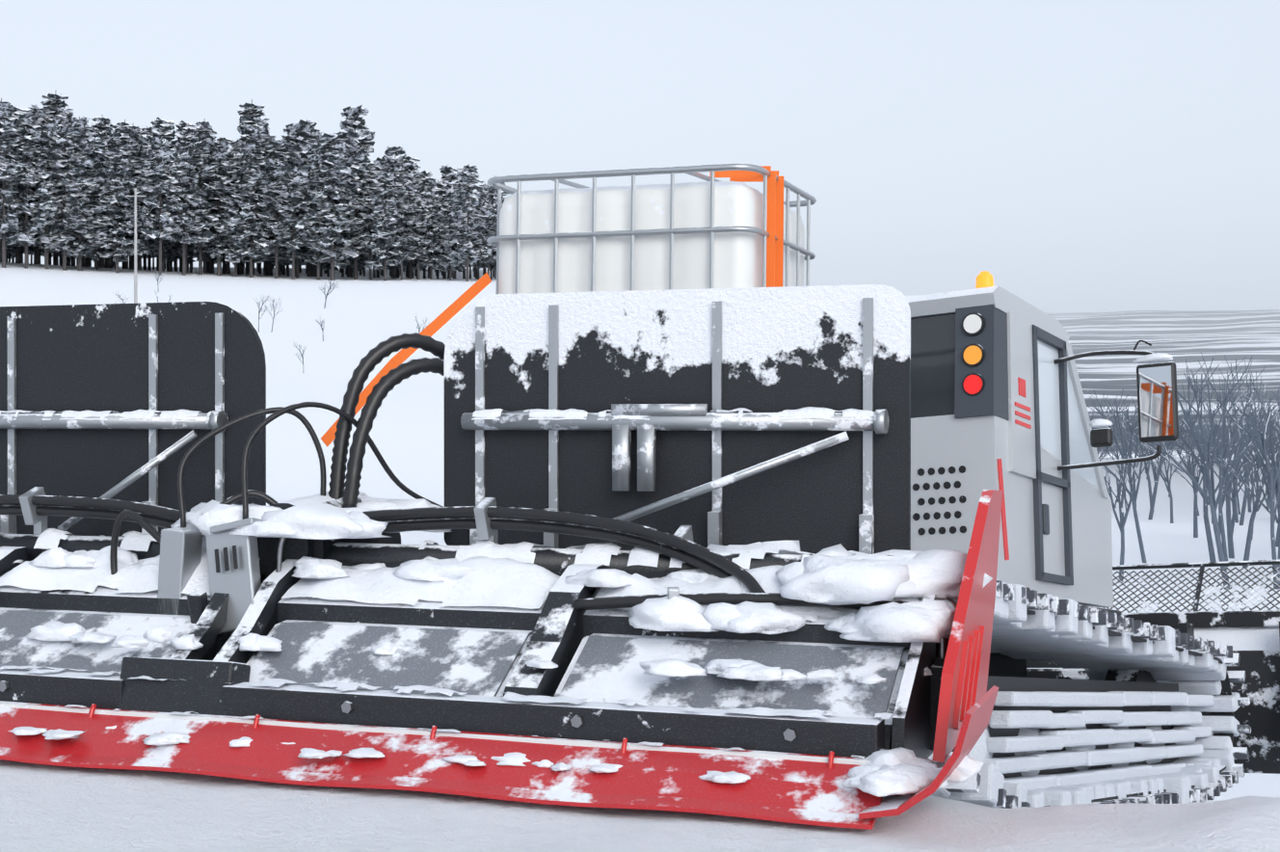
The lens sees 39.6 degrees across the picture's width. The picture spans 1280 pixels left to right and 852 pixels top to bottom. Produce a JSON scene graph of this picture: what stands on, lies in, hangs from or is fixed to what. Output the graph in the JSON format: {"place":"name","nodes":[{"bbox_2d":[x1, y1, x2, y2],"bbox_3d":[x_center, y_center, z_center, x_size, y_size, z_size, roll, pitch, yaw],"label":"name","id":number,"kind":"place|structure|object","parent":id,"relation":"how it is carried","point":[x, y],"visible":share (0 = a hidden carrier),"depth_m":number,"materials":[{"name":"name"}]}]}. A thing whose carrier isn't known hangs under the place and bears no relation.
{"place":"outdoors","nodes":[
{"label":"outdoors","id":0,"kind":"place"},
{"bbox_2d":[0,262,1279,851],"bbox_3d":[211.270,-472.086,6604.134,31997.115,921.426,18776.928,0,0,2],"label":"ground","id":1,"kind":"structure","parent":0,"point":[48,808],"depth_m":24.34,"materials":[{"name":"white snow"}]},
{"bbox_2d":[125,187,145,303],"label":"utility pole","id":2,"kind":"object","parent":1,"relation":"on","point":[135,196],"visible":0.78,"depth_m":158.54,"materials":[{"name":"wood"}]},
{"bbox_2d":[0,93,509,281],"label":"conifer trees","id":3,"kind":"object","parent":1,"relation":"on","point":[295,200],"visible":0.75,"depth_m":216.50,"materials":[{"name":"green plant"}]},
{"bbox_2d":[114,271,1279,589],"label":"bare trees","id":4,"kind":"object","parent":1,"relation":"on","point":[1252,432],"visible":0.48,"depth_m":174.48,"materials":[{"name":"grey plant"}]},
{"bbox_2d":[904,270,1279,808],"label":"snow groomer","id":5,"kind":"object","parent":1,"relation":"on","point":[1095,703],"visible":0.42,"depth_m":9.07,"materials":[{"name":"grey metal"}]},
{"bbox_2d":[0,284,1002,829],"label":"tiller","id":6,"kind":"object","parent":5,"relation":"attached to","point":[677,564],"visible":1,"depth_m":5.16,"materials":[{"name":"black metal"}]},
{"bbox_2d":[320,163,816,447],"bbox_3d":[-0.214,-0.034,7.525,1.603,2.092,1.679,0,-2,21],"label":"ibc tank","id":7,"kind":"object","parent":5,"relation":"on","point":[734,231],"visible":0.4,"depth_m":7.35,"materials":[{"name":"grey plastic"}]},
{"bbox_2d":[0,0,1279,313],"label":"sky","id":8,"kind":"structure","parent":0,"point":[1080,155],"materials":[{"name":"white"}]}
]}

